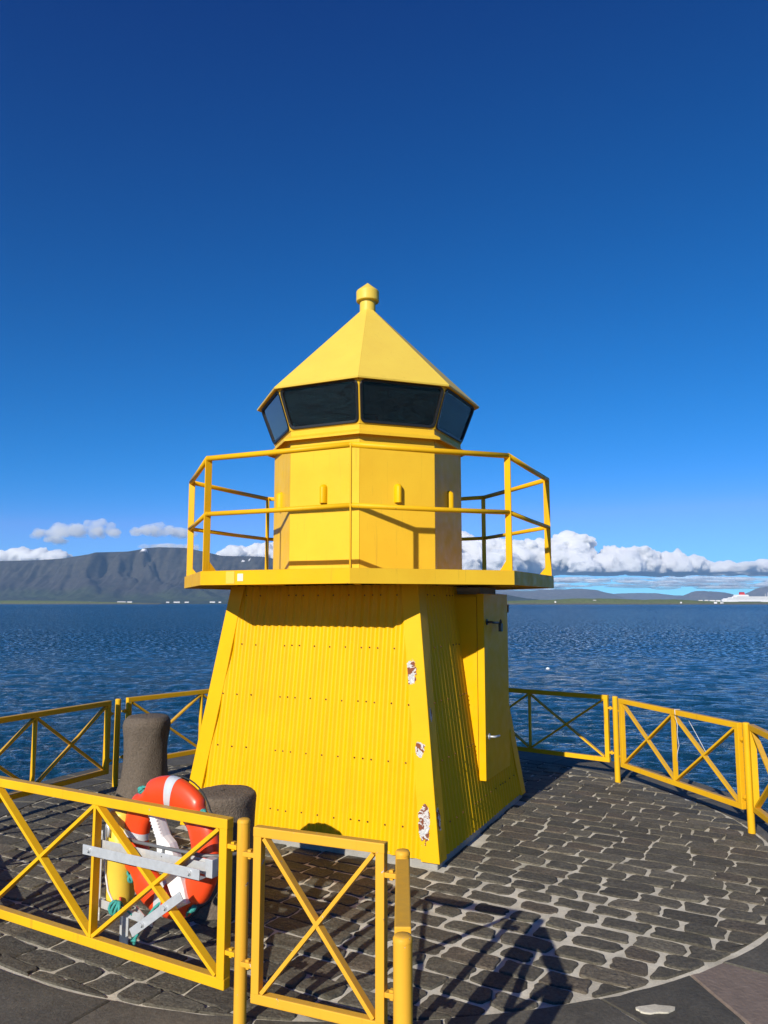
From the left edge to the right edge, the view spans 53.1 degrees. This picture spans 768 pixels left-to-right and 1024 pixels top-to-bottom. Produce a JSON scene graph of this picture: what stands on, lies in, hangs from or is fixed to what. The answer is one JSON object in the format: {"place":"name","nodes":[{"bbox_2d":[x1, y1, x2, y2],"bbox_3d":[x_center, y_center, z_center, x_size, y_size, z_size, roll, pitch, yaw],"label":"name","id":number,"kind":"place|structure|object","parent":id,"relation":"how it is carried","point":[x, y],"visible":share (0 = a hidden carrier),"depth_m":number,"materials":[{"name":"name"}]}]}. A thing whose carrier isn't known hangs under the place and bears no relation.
{"place":"outdoors","nodes":[
{"label":"outdoors","id":0,"kind":"place"},
{"bbox_2d":[0,601,161,603],"bbox_3d":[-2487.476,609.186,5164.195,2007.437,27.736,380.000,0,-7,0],"label":"spit","id":1,"kind":"structure","parent":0,"point":[43,602],"depth_m":5083.87,"materials":[{"name":"green plant"}]},
{"bbox_2d":[0,547,537,603],"bbox_3d":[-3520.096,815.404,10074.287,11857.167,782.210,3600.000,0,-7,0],"label":"mountain","id":2,"kind":"structure","parent":0,"point":[152,575],"depth_m":9981.02,"materials":[{"name":"grey stone"}]},
{"bbox_2d":[0,751,767,1023],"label":"pier","id":3,"kind":"structure","parent":0,"point":[566,890],"depth_m":4.83,"materials":[{"name":"grey stone"}]},
{"bbox_2d":[112,698,120,786],"bbox_3d":[-2.955,2.562,8.486,0.064,0.981,0.064,0,-7,0],"label":"fence post","id":4,"kind":"object","parent":3,"relation":"on","point":[116,742],"visible":0.92,"depth_m":8.46,"materials":[{"name":"yellow metal"}]},
{"bbox_2d":[0,700,113,802],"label":"fence","id":5,"kind":"object","parent":4,"relation":"attached to","point":[34,718],"visible":0.86,"depth_m":7.77,"materials":[{"name":"yellow metal"}]},
{"bbox_2d":[120,689,208,758],"bbox_3d":[-2.250,2.566,9.423,0.052,0.755,2.174,-5,-9,39],"label":"fence","id":6,"kind":"object","parent":4,"relation":"attached to","point":[130,701],"visible":0.32,"depth_m":9.14,"materials":[{"name":"yellow metal"}]},
{"bbox_2d":[104,808,134,943],"bbox_3d":[-1.506,2.124,4.385,0.173,0.840,0.194,0,-7,0],"label":"yellow tube","id":7,"kind":"object","parent":3,"relation":"on","point":[119,887],"visible":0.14,"depth_m":4.33,"materials":[{"name":"plastic"}]},
{"bbox_2d":[115,713,170,798],"bbox_3d":[-2.560,2.604,8.193,0.580,0.874,0.580,0,-7,0],"label":"stone bollard","id":8,"kind":"object","parent":3,"relation":"on","point":[145,741],"visible":0.9,"depth_m":8.02,"materials":[{"name":"grey stone"}]},
{"bbox_2d":[190,784,256,919],"bbox_3d":[-1.087,2.286,5.191,0.572,0.794,0.570,0,-7,0],"label":"stone bollard","id":9,"kind":"object","parent":3,"relation":"on","point":[236,802],"visible":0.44,"depth_m":5.05,"materials":[{"name":"stone"}]},
{"bbox_2d":[233,817,249,1023],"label":"fence post","id":10,"kind":"object","parent":3,"relation":"on","point":[241,926],"visible":1,"depth_m":3.70,"materials":[{"name":"yellow metal"}]},
{"bbox_2d":[240,825,394,1023],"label":"gate","id":11,"kind":"structure","parent":10,"relation":"attached to","point":[264,835],"depth_m":3.51,"materials":[{"name":"yellow metal"}]},
{"bbox_2d":[180,283,553,869],"bbox_3d":[-0.171,0.271,7.726,3.418,5.380,3.422,-3,-8,25],"label":"lighthouse","id":12,"kind":"object","parent":3,"relation":"on","point":[359,685],"visible":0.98,"depth_m":6.83,"materials":[{"name":"metal"}]},
{"bbox_2d":[261,390,290,445],"bbox_3d":[-1.057,-0.912,7.549,0.165,0.388,0.839,2,-7,-20],"label":"window","id":13,"kind":"structure","parent":12,"relation":"in","point":[273,413],"depth_m":7.56,"materials":[{"name":"clear glass"}]},
{"bbox_2d":[279,378,359,430],"bbox_3d":[-0.573,-0.975,7.019,0.839,0.388,0.165,-3,-8,25],"label":"window frame","id":14,"kind":"structure","parent":12,"relation":"in","point":[292,428],"depth_m":7.01,"materials":[{"name":"yellow paint"}]},
{"bbox_2d":[359,378,444,429],"bbox_3d":[0.147,-0.980,6.984,0.839,0.388,0.165,2,-7,-20],"label":"window frame","id":15,"kind":"structure","parent":12,"relation":"in","point":[361,380],"depth_m":6.97,"materials":[{"name":"yellow paint"}]},
{"bbox_2d":[434,387,474,443],"bbox_3d":[0.680,-0.922,7.465,0.165,0.388,0.839,-3,-8,25],"label":"window frame","id":16,"kind":"structure","parent":12,"relation":"in","point":[455,415],"depth_m":7.46,"materials":[{"name":"yellow paint"}]},
{"bbox_2d":[477,594,510,780],"bbox_3d":[1.093,1.619,7.308,0.146,1.665,0.808,-3,-8,25],"label":"door","id":17,"kind":"structure","parent":12,"relation":"in","point":[492,609],"depth_m":7.16,"materials":[{"name":"yellow paint"}]},
{"bbox_2d":[395,848,409,878],"bbox_3d":[0.080,1.937,3.244,0.064,0.981,0.064,0,-7,0],"label":"fence post","id":18,"kind":"object","parent":3,"relation":"on","point":[402,853],"visible":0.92,"depth_m":3.28,"materials":[{"name":"yellow metal"}]},
{"bbox_2d":[393,931,412,1023],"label":"fence post","id":19,"kind":"object","parent":3,"relation":"on","point":[402,979],"visible":1,"depth_m":2.42,"materials":[{"name":"yellow metal"}]},
{"bbox_2d":[394,859,410,933],"bbox_3d":[0.070,1.807,2.826,0.056,0.800,0.792,0,-7,1],"label":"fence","id":20,"kind":"object","parent":19,"relation":"attached to","point":[402,921],"visible":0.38,"depth_m":2.79,"materials":[{"name":"yellow metal"}]},
{"bbox_2d":[612,696,620,782],"bbox_3d":[2.640,2.590,8.725,0.064,0.981,0.064,0,-7,0],"label":"fence post","id":21,"kind":"object","parent":3,"relation":"on","point":[616,738],"visible":0.93,"depth_m":8.70,"materials":[{"name":"yellow metal"}]},
{"bbox_2d":[509,688,613,761],"bbox_3d":[1.800,2.571,9.472,2.124,0.755,0.052,-5,-9,37],"label":"fence","id":22,"kind":"object","parent":21,"relation":"attached to","point":[605,757],"visible":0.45,"depth_m":9.16,"materials":[{"name":"yellow metal"}]},
{"bbox_2d":[742,722,755,834],"bbox_3d":[3.225,2.359,6.788,0.064,0.981,0.064,0,-7,0],"label":"fence post","id":23,"kind":"object","parent":3,"relation":"on","point":[751,820],"visible":0.91,"depth_m":6.77,"materials":[{"name":"yellow metal"}]},
{"bbox_2d":[618,698,745,809],"bbox_3d":[2.925,2.366,7.729,0.052,0.750,1.919,2,-7,-16],"label":"fence","id":24,"kind":"object","parent":23,"relation":"attached to","point":[738,800],"visible":1,"depth_m":7.59,"materials":[{"name":"yellow metal"}]},
{"bbox_2d":[674,709,704,759],"bbox_3d":[3.040,2.256,7.383,0.073,0.630,0.628,2,-7,-19],"label":"loose cord","id":25,"kind":"object","parent":24,"relation":"attached to","point":[677,732],"visible":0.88,"depth_m":7.63,"materials":[{"name":"white fabric"}]},
{"bbox_2d":[748,724,767,823],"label":"fence","id":26,"kind":"object","parent":23,"relation":"attached to","point":[755,744],"visible":1,"depth_m":6.68,"materials":[{"name":"yellow metal"}]},
{"bbox_3d":[-2.505,2.122,4.793,0.064,0.981,0.064,0,-7,0],"label":"fence post","id":27,"kind":"object","parent":3,"relation":"on","visible":0},
{"bbox_2d":[0,776,236,990],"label":"fence","id":28,"kind":"object","parent":27,"relation":"attached to","point":[216,975],"visible":0.92,"depth_m":4.15,"materials":[{"name":"yellow metal"}]},
{"bbox_2d":[82,823,236,944],"bbox_3d":[-1.228,2.022,4.092,0.980,0.576,0.340,-2,-7,13],"label":"lifebuoy bracket","id":29,"kind":"object","parent":28,"relation":"attached to","point":[162,861],"visible":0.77,"depth_m":4.08,"materials":[{"name":"metal"}]},
{"bbox_2d":[124,775,218,920],"bbox_3d":[-1.176,1.848,4.209,0.773,0.779,0.108,-4,-8,32],"label":"lifebuoy","id":30,"kind":"object","parent":29,"relation":"hanging from","point":[175,791],"visible":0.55,"depth_m":4.16,"materials":[{"name":"orange plastic"}]},
{"bbox_2d":[148,815,189,914],"bbox_3d":[-1.151,1.875,4.131,0.309,0.518,0.074,-4,-8,30],"label":"line case","id":31,"kind":"object","parent":30,"relation":"in","point":[176,884],"visible":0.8,"depth_m":4.12,"materials":[{"name":"white plastic"}]},
{"bbox_2d":[0,609,767,810],"bbox_3d":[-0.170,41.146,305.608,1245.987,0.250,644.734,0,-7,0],"label":"sea","id":32,"kind":"structure","parent":0,"point":[713,663],"depth_m":51.26,"materials":[{"name":"liquid"}]},
{"bbox_2d":[0,604,767,609],"bbox_3d":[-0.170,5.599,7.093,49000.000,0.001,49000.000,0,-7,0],"label":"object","id":33,"kind":"structure","parent":0,"point":[224,606],"depth_m":917.35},
{"bbox_2d":[720,592,767,601],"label":"cruise ship","id":34,"kind":"object","parent":33,"relation":"on","point":[741,597],"visible":0.89,"depth_m":4868.31,"materials":[{"name":"white paint"}]},
{"bbox_2d":[0,0,767,595],"label":"sky","id":35,"kind":"structure","parent":0,"point":[561,206],"materials":[{"name":"blue"}]},
{"bbox_2d":[496,590,680,599],"bbox_3d":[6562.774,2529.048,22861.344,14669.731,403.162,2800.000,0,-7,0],"label":"hills","id":36,"kind":"structure","parent":0,"point":[642,596],"depth_m":22562.64,"materials":[{"name":"grey"}]},
{"bbox_2d":[498,586,767,600],"bbox_3d":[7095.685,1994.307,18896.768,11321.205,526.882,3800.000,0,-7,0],"label":"heath hills","id":37,"kind":"structure","parent":0,"point":[554,594],"depth_m":18348.52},
{"bbox_2d":[507,598,767,604],"bbox_3d":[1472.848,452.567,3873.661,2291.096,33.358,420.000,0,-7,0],"label":"island","id":38,"kind":"structure","parent":0,"point":[581,601],"depth_m":3767.19,"materials":[{"name":"green plant"}]}
]}

